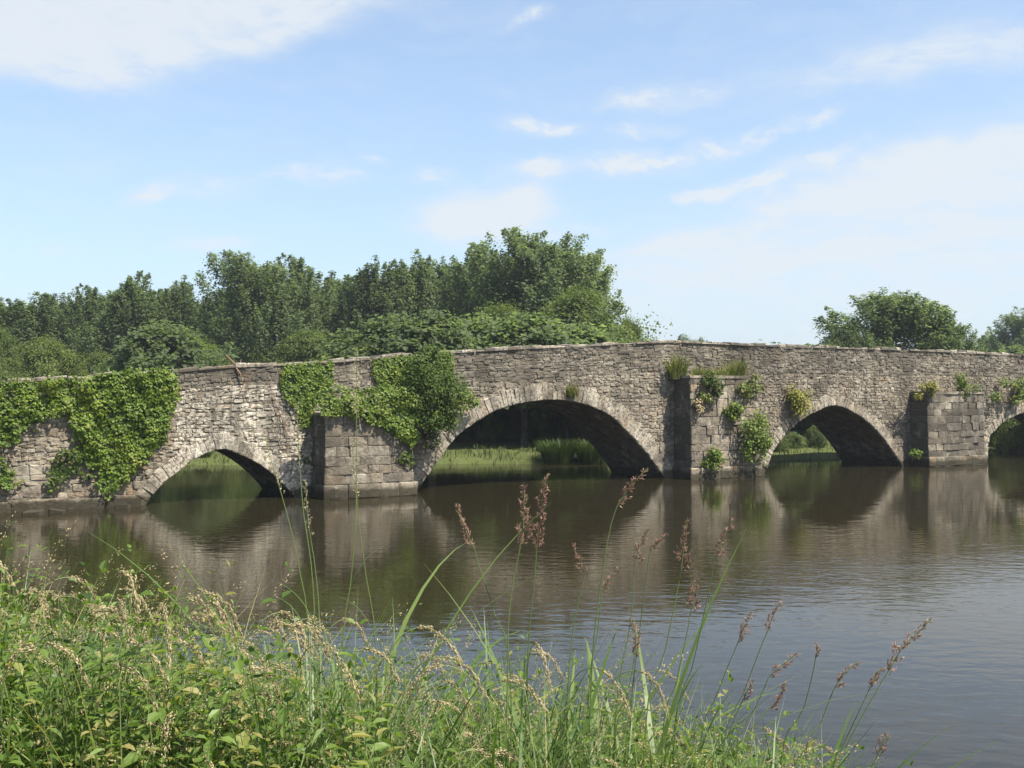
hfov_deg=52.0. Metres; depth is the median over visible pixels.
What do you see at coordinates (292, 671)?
seed head grass
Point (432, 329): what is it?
shrub
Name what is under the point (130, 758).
bank undergrowth
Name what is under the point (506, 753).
seed head grass
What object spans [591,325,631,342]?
shade tree
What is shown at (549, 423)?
thicket bush
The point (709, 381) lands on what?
wall shrub
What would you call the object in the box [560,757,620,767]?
seed head grass
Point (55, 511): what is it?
fallen stone
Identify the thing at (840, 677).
reed grass
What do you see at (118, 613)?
seed head grass
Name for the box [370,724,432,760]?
seed head grass
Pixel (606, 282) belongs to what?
broadleaf tree
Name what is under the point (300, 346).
willow shrub
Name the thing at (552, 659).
seed head grass
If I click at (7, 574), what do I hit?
seed head grass
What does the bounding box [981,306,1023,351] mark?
broadleaf tree
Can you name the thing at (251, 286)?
broadleaf tree
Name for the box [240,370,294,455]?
dead creeper
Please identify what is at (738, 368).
wall grass tuft
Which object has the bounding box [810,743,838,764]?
seed head grass
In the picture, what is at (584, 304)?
willow shrub
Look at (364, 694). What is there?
broad grass clump
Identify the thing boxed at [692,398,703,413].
wall shrub
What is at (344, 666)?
seed head grass
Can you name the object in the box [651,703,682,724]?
seed head grass
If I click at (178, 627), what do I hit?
seed head grass
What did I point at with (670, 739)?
seed head grass
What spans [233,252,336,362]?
broadleaf tree
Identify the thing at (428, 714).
seeding grass
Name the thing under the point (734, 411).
wall shrub
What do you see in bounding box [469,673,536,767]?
seed head grass
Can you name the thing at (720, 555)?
reed grass
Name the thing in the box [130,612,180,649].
seed head grass
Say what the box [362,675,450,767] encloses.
broad grass clump
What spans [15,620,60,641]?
seed head grass
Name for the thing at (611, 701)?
seed head grass
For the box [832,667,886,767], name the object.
reed grass
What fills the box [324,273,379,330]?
broadleaf tree
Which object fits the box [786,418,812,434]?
bank bush
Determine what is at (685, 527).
reed grass
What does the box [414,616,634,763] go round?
broad grass clump
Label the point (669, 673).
seed head grass
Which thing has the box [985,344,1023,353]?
shade tree
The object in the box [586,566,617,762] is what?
reed grass
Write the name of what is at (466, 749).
seed head grass
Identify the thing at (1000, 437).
bank bush
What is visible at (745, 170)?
sky
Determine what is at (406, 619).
broad grass clump
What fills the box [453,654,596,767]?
broad grass clump
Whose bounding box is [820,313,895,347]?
broadleaf tree
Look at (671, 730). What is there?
seed head grass
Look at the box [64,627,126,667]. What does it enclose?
seed head grass
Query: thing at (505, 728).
broad grass clump
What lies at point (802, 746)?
seed head grass
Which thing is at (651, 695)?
broad grass clump
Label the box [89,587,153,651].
seed head grass
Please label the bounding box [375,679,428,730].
seed head grass
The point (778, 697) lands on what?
reed grass
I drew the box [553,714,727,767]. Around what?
broad grass clump
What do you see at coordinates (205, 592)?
seed head grass
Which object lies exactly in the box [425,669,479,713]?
seed head grass
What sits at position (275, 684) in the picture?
seed head grass
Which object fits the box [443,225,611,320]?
broadleaf tree
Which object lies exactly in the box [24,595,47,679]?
seed head grass
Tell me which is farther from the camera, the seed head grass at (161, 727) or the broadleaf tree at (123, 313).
the broadleaf tree at (123, 313)
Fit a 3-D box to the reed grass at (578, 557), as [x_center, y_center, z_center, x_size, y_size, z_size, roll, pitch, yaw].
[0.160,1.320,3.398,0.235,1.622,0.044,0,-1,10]
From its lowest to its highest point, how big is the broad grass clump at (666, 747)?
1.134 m
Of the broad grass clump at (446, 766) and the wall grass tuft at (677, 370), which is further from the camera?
the wall grass tuft at (677, 370)
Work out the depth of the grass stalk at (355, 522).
3.30 m
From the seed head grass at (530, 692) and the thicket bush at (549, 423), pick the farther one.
the thicket bush at (549, 423)
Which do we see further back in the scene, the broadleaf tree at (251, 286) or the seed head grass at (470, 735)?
the broadleaf tree at (251, 286)
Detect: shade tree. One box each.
[449,311,589,444]
[511,313,649,441]
[514,341,612,423]
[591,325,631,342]
[804,343,835,427]
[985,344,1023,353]
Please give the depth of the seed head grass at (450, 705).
3.25 m
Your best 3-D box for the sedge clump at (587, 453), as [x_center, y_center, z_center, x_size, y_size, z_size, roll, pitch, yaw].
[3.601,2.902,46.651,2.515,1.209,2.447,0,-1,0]
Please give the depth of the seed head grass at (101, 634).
3.46 m
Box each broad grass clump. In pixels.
[0,616,230,767]
[87,504,548,767]
[123,664,305,748]
[140,642,425,761]
[195,623,643,767]
[205,635,527,767]
[237,632,573,767]
[275,719,635,767]
[304,628,535,766]
[359,568,547,767]
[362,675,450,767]
[380,722,750,767]
[388,609,780,767]
[405,669,517,766]
[408,622,619,767]
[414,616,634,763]
[426,534,871,767]
[452,621,862,767]
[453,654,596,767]
[482,649,775,767]
[522,688,662,767]
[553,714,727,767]
[588,647,758,766]
[609,704,656,767]
[630,706,1003,767]
[694,701,855,767]
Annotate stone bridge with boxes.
[0,340,1023,512]
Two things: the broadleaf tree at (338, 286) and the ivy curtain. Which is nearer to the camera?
the ivy curtain
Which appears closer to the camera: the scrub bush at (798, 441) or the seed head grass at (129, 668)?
the seed head grass at (129, 668)
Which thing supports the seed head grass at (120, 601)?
on the ground at (508, 445)
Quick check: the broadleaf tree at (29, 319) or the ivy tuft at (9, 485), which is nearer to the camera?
the ivy tuft at (9, 485)
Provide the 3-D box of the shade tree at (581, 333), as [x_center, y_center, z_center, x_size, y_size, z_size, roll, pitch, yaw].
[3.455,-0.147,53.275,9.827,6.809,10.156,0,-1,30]
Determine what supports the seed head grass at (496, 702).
on the ground at (508, 445)
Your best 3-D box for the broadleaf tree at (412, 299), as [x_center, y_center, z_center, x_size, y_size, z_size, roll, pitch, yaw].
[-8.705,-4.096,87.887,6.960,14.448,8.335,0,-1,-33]
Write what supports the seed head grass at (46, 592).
on the ground at (508, 445)
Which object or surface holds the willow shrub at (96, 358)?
on the ground at (508, 445)
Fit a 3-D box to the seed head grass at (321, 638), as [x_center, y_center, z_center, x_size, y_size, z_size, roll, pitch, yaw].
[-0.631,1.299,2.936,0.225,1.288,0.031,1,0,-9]
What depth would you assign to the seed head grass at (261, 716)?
3.14 m
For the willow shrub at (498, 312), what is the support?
on the ground at (508, 445)
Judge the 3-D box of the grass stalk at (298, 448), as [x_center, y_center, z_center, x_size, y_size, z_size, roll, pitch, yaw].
[-0.566,1.048,3.194,0.328,1.994,0.039,0,-1,0]
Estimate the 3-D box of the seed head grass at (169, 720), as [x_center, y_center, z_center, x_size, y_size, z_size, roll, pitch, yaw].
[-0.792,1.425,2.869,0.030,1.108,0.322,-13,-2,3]
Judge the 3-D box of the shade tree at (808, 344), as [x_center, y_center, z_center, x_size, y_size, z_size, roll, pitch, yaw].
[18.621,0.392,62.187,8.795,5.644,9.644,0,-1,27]
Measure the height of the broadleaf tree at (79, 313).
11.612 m
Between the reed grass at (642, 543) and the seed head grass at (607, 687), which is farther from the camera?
the seed head grass at (607, 687)
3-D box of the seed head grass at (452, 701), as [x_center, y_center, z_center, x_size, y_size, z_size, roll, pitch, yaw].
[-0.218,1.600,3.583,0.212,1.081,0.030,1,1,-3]
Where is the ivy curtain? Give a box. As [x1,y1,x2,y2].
[0,365,181,500]
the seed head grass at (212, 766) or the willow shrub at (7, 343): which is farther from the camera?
the willow shrub at (7, 343)
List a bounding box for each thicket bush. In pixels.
[460,405,513,442]
[483,406,538,440]
[529,406,583,442]
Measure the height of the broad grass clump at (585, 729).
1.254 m
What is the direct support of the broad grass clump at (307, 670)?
on the ground at (508, 445)
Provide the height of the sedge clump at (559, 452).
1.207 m
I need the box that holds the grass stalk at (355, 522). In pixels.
[281,347,384,764]
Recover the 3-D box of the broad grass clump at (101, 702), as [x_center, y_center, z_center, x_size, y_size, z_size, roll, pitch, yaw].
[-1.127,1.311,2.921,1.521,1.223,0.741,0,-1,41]
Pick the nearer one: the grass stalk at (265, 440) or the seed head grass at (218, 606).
the grass stalk at (265, 440)
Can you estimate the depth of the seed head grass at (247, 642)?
4.16 m
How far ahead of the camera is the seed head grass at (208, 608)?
3.21 m
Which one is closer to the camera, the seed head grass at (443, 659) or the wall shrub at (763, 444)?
the seed head grass at (443, 659)
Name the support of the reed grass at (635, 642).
on the ground at (508, 445)
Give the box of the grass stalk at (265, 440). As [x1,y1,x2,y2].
[264,437,342,729]
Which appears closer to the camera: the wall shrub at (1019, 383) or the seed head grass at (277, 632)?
the seed head grass at (277, 632)
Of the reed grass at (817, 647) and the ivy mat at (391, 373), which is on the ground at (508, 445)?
the reed grass at (817, 647)
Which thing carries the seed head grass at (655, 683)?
on the ground at (508, 445)
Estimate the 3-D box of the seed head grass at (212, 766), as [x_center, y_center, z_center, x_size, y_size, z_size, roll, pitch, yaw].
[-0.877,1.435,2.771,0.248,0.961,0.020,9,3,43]
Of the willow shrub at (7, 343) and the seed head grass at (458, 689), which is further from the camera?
the willow shrub at (7, 343)
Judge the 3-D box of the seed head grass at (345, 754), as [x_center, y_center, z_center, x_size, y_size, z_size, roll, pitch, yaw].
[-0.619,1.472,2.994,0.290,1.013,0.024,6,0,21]
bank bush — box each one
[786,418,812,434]
[988,418,1023,450]
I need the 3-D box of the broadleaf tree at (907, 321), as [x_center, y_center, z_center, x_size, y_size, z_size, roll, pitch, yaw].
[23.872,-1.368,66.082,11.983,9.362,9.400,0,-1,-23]
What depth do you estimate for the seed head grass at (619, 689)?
3.38 m
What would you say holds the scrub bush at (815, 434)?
on the ground at (508, 445)
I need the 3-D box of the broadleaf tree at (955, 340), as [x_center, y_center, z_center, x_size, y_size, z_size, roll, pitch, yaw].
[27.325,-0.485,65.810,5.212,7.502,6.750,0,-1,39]
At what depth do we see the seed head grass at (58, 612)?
5.57 m
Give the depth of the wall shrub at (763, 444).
38.67 m
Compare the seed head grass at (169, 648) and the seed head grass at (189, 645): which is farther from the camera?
the seed head grass at (189, 645)
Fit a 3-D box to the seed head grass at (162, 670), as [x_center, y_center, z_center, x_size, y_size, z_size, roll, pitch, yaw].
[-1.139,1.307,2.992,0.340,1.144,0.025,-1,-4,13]
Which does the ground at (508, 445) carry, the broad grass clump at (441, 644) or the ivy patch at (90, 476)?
the broad grass clump at (441, 644)
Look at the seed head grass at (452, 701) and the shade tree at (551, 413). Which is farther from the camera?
the shade tree at (551, 413)
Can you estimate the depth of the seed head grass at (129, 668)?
2.71 m
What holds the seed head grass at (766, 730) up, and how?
on the ground at (508, 445)
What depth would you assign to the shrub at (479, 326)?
53.06 m
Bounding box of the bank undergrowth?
[0,521,913,767]
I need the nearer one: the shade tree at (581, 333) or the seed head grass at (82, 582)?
the seed head grass at (82, 582)
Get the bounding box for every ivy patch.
[72,455,94,479]
[278,359,334,428]
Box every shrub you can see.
[0,320,24,379]
[0,328,89,378]
[70,346,138,376]
[89,318,238,373]
[151,330,230,369]
[243,325,330,363]
[313,312,425,361]
[356,308,511,356]
[394,355,468,449]
[405,344,443,372]
[435,307,535,442]
[442,378,480,412]
[464,293,528,321]
[529,281,672,342]
[619,313,656,341]
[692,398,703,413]
[696,391,712,402]
[700,371,724,397]
[700,446,725,470]
[722,400,746,420]
[735,373,764,400]
[736,408,774,465]
[784,383,814,417]
[908,448,922,461]
[913,380,939,400]
[955,373,981,396]
[990,376,1023,405]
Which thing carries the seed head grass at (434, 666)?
on the ground at (508, 445)
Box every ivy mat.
[314,383,422,448]
[371,348,455,393]
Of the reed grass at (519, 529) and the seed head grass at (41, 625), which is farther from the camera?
the seed head grass at (41, 625)
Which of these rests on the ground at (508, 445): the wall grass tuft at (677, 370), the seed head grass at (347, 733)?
the seed head grass at (347, 733)
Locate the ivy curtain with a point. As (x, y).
(167, 381)
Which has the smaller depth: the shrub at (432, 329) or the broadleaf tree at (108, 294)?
the shrub at (432, 329)
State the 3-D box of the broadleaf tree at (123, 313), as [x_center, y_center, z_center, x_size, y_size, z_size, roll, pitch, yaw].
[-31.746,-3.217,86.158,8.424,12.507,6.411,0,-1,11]
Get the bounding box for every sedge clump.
[533,437,581,463]
[571,438,604,463]
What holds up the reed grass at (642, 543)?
on the ground at (508, 445)
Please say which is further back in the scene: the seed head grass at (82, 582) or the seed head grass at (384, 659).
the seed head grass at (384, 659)
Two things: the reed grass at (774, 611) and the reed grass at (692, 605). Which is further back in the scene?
the reed grass at (774, 611)
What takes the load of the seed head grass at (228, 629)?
on the ground at (508, 445)
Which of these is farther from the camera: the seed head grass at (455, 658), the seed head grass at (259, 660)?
the seed head grass at (259, 660)
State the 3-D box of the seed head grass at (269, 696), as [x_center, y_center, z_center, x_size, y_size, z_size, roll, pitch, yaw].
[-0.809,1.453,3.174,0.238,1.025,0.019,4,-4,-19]
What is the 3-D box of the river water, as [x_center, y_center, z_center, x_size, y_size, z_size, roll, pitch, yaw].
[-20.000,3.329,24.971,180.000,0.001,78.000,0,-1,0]
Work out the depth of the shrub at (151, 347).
62.62 m
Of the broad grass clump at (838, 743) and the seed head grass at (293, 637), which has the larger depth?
the seed head grass at (293, 637)
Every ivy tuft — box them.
[0,457,24,492]
[45,448,82,494]
[301,454,312,463]
[397,451,414,468]
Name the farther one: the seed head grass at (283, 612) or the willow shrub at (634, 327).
the willow shrub at (634, 327)
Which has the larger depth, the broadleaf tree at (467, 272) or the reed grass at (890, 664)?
the broadleaf tree at (467, 272)
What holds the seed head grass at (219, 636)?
on the ground at (508, 445)
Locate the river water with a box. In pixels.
[0,449,1023,767]
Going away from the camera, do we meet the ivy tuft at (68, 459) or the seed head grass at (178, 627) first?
the seed head grass at (178, 627)
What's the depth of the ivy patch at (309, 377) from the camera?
31.44 m
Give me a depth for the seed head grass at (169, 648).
2.71 m
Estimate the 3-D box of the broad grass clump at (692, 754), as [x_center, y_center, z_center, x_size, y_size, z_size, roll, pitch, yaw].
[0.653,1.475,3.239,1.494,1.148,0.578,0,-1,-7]
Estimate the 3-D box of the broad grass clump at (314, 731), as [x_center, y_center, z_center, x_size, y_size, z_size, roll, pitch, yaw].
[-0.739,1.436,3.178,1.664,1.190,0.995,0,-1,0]
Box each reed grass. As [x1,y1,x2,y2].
[454,503,562,767]
[505,484,535,767]
[524,473,557,763]
[563,467,648,767]
[565,542,587,759]
[585,532,667,751]
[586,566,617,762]
[586,618,640,767]
[596,517,691,767]
[613,528,648,767]
[661,581,705,767]
[672,518,734,767]
[693,680,787,766]
[698,613,754,765]
[712,678,753,767]
[721,601,782,764]
[727,652,799,767]
[780,642,821,767]
[804,662,860,767]
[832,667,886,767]
[833,617,931,767]
[870,733,890,767]
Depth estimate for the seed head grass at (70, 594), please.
4.87 m
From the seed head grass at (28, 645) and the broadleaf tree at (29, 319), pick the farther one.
the broadleaf tree at (29, 319)
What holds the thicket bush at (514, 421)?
on the ground at (508, 445)
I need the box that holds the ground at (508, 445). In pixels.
[187,431,1023,464]
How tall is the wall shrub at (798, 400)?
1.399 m
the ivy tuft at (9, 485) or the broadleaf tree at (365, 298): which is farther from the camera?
the broadleaf tree at (365, 298)
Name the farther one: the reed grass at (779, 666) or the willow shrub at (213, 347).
the willow shrub at (213, 347)
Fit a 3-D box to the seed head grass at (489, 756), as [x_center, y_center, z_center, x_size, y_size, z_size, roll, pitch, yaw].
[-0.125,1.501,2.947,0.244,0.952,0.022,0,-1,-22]
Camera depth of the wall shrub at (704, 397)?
37.90 m
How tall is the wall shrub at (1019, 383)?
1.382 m
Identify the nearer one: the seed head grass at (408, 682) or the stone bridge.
the seed head grass at (408, 682)
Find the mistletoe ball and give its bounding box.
[518,253,529,265]
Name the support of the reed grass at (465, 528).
on the ground at (508, 445)
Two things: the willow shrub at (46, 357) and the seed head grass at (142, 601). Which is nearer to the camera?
the seed head grass at (142, 601)
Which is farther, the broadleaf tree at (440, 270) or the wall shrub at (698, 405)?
the broadleaf tree at (440, 270)
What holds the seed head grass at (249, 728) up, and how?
on the ground at (508, 445)
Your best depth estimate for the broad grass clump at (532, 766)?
3.27 m
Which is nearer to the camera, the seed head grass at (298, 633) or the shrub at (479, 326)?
the seed head grass at (298, 633)
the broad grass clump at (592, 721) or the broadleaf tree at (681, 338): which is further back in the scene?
the broadleaf tree at (681, 338)
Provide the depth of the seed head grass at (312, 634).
4.70 m
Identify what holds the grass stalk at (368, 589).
on the ground at (508, 445)
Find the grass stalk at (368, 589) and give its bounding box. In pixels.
[349,437,424,763]
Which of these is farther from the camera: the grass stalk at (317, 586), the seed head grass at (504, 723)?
the seed head grass at (504, 723)
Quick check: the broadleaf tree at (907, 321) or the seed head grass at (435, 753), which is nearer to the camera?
the seed head grass at (435, 753)
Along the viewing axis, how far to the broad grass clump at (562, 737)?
3.36 m
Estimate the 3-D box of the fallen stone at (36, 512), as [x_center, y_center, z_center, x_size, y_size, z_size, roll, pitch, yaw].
[-12.249,3.430,26.891,0.540,0.431,0.380,0,-1,0]
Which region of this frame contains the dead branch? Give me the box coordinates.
[225,355,241,380]
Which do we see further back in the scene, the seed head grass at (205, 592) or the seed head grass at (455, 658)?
the seed head grass at (205, 592)
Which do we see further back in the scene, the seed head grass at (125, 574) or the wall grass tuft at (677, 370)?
the wall grass tuft at (677, 370)
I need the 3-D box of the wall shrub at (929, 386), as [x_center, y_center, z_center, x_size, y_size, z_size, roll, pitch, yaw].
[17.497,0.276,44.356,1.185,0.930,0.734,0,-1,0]
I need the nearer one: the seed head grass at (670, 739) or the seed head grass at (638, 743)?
the seed head grass at (638, 743)
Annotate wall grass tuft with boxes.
[563,381,582,396]
[660,352,694,378]
[687,364,732,375]
[720,358,754,375]
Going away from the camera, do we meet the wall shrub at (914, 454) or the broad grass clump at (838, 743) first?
the broad grass clump at (838, 743)
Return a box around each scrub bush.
[773,431,794,451]
[787,431,806,447]
[803,424,827,446]
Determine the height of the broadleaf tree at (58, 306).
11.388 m
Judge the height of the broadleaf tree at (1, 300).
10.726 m
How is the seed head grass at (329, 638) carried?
on the ground at (508, 445)
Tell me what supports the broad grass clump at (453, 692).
on the ground at (508, 445)
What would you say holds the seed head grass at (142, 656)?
on the ground at (508, 445)
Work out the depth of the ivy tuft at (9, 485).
27.34 m
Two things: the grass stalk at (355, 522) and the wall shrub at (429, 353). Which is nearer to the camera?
the grass stalk at (355, 522)
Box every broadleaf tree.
[0,291,64,376]
[0,297,15,323]
[38,292,80,360]
[48,283,112,374]
[66,270,160,374]
[83,290,114,351]
[141,275,213,343]
[181,249,324,364]
[187,293,232,362]
[195,288,271,356]
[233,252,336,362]
[277,265,346,358]
[315,274,365,350]
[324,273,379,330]
[331,255,404,348]
[377,249,440,320]
[399,256,476,317]
[431,242,524,320]
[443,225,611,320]
[447,257,476,303]
[531,242,622,326]
[674,334,699,341]
[812,286,965,349]
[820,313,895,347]
[912,319,985,351]
[972,332,997,351]
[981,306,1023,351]
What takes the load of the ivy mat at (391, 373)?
attached to the stone bridge
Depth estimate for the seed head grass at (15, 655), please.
2.87 m
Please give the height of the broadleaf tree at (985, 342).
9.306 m
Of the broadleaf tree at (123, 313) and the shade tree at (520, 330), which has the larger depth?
the broadleaf tree at (123, 313)
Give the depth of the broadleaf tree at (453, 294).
83.06 m
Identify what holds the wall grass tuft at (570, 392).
on the stone bridge
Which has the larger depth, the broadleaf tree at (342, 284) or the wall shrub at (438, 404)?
the broadleaf tree at (342, 284)
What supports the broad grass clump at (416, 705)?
on the ground at (508, 445)
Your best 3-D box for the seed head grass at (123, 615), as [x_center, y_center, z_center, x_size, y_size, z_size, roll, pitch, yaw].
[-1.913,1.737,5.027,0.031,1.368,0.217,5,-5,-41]
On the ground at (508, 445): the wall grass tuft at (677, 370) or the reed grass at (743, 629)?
the reed grass at (743, 629)
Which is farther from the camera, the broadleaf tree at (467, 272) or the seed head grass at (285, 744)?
the broadleaf tree at (467, 272)
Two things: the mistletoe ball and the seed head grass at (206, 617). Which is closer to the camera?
the seed head grass at (206, 617)
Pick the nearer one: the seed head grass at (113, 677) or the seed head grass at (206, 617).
the seed head grass at (113, 677)
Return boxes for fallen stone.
[22,509,44,514]
[48,509,65,512]
[115,504,131,508]
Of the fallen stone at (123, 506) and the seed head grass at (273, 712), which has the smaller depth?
the seed head grass at (273, 712)
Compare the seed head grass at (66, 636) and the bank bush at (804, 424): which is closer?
the seed head grass at (66, 636)
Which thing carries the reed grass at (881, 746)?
on the ground at (508, 445)
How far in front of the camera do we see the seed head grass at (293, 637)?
4.54 m
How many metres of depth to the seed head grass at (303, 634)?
3.75 m
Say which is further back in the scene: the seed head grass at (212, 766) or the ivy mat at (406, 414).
the ivy mat at (406, 414)
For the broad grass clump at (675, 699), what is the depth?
3.52 m
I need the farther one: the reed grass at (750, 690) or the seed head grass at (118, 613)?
the reed grass at (750, 690)
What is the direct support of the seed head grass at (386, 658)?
on the ground at (508, 445)
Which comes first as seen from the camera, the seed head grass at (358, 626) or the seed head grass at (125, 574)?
the seed head grass at (125, 574)
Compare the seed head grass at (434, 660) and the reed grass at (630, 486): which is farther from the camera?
the seed head grass at (434, 660)
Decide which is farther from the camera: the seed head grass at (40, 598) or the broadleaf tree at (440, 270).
the broadleaf tree at (440, 270)
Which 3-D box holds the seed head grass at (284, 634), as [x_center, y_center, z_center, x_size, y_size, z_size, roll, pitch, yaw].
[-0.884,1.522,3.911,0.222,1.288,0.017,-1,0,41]
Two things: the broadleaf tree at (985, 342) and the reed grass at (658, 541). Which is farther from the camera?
the broadleaf tree at (985, 342)
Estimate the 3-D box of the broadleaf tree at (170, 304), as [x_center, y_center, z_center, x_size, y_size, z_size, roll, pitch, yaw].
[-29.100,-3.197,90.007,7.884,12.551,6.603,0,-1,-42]
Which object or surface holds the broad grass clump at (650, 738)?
on the ground at (508, 445)
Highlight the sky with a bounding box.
[0,0,1023,347]
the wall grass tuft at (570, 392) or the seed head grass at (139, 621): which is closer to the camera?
the seed head grass at (139, 621)
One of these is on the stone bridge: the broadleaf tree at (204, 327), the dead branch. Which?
the dead branch
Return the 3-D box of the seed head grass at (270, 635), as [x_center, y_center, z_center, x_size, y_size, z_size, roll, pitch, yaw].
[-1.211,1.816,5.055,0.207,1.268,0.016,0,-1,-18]
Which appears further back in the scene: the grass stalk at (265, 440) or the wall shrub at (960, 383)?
the wall shrub at (960, 383)
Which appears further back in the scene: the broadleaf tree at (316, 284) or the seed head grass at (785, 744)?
the broadleaf tree at (316, 284)
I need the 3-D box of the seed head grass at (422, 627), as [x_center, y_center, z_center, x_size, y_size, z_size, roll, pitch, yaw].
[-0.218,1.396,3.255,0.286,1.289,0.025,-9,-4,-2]
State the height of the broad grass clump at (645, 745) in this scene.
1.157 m
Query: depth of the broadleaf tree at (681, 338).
104.22 m
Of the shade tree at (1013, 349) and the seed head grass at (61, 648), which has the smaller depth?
the seed head grass at (61, 648)
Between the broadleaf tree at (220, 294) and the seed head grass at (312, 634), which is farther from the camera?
the broadleaf tree at (220, 294)
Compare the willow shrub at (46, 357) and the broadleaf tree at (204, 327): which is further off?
the broadleaf tree at (204, 327)
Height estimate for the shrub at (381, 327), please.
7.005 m
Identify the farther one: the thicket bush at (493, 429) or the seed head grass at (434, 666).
the thicket bush at (493, 429)
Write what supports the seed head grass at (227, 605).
on the ground at (508, 445)
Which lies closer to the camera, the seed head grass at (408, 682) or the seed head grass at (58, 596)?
the seed head grass at (408, 682)
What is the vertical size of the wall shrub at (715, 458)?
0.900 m
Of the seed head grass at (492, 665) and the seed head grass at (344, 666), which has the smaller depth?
the seed head grass at (344, 666)
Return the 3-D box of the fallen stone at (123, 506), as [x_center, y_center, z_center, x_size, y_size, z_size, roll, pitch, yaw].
[-10.546,3.453,28.471,0.451,0.416,0.320,0,-1,0]
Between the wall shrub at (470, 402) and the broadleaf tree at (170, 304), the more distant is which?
the broadleaf tree at (170, 304)
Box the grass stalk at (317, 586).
[303,479,360,765]
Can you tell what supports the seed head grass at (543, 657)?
on the ground at (508, 445)
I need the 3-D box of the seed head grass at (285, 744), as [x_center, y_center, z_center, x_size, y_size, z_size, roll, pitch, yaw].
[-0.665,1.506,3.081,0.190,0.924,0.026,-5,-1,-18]
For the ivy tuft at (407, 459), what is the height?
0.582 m
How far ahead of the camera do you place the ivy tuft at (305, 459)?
31.43 m
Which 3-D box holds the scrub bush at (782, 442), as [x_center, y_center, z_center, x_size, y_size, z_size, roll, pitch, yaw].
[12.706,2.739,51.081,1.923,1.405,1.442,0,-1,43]
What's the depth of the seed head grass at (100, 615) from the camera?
4.80 m
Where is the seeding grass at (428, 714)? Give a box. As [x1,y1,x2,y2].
[0,515,878,767]
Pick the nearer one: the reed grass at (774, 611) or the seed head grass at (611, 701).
the reed grass at (774, 611)
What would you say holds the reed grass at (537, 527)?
on the ground at (508, 445)
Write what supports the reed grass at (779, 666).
on the ground at (508, 445)
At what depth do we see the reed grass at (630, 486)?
3.19 m
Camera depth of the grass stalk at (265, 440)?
3.39 m
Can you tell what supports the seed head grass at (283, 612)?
on the ground at (508, 445)
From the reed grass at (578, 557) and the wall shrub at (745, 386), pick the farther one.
the wall shrub at (745, 386)
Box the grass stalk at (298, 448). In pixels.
[285,402,371,727]
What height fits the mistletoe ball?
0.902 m
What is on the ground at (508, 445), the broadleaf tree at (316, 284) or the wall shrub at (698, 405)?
the broadleaf tree at (316, 284)
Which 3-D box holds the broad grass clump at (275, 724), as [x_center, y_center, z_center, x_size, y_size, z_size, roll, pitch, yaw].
[-0.877,1.442,3.210,1.257,1.024,0.823,0,-1,35]
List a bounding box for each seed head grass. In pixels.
[0,561,18,593]
[0,640,65,677]
[0,641,90,693]
[0,643,74,766]
[1,585,50,623]
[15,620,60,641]
[20,628,86,679]
[22,575,98,641]
[24,590,68,615]
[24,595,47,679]
[30,593,92,620]
[32,608,70,633]
[43,591,99,646]
[47,661,158,767]
[58,604,109,659]
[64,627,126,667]
[65,602,135,761]
[69,640,170,766]
[72,628,109,727]
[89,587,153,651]
[93,565,140,761]
[97,672,133,727]
[102,650,168,702]
[102,719,177,754]
[103,598,129,645]
[111,604,128,653]
[118,616,150,644]
[119,602,173,763]
[128,638,205,752]
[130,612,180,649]
[138,624,204,663]
[155,593,226,726]
[158,592,243,746]
[159,708,210,767]
[162,588,227,686]
[170,600,237,689]
[175,611,213,649]
[184,717,263,742]
[184,751,213,767]
[185,628,245,708]
[195,649,277,747]
[198,619,237,669]
[214,663,281,758]
[214,710,307,746]
[215,639,265,723]
[221,692,290,748]
[233,663,305,704]
[234,628,297,668]
[241,610,307,715]
[242,630,281,651]
[242,702,270,737]
[248,617,309,727]
[255,619,331,760]
[258,621,290,746]
[268,636,313,685]
[270,739,305,763]
[271,625,318,717]
[275,631,324,674]
[276,726,351,766]
[281,615,332,698]
[295,641,359,767]
[314,617,368,696]
[316,647,399,767]
[319,726,361,760]
[360,732,442,761]
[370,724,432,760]
[373,651,412,700]
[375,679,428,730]
[385,625,462,763]
[394,699,470,766]
[395,679,469,767]
[396,655,490,767]
[401,663,490,764]
[407,652,445,731]
[409,656,465,684]
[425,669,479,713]
[427,696,481,753]
[436,743,512,767]
[440,732,486,766]
[441,748,502,767]
[463,719,531,753]
[464,659,504,706]
[468,698,519,722]
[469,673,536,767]
[471,678,548,767]
[474,747,524,767]
[508,648,564,766]
[527,641,552,767]
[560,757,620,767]
[561,668,631,754]
[578,679,616,718]
[586,670,669,767]
[599,696,631,718]
[611,739,657,767]
[622,670,690,747]
[636,730,696,754]
[641,728,685,767]
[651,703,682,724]
[731,727,786,759]
[744,732,794,761]
[786,743,812,760]
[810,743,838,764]
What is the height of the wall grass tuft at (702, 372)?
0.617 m
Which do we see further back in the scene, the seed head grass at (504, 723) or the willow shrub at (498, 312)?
the willow shrub at (498, 312)
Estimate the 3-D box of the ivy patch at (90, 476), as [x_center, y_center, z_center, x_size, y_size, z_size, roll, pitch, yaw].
[-11.549,2.210,28.325,0.582,0.787,0.144,0,-1,-27]
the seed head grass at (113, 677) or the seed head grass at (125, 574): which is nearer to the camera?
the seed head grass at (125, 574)

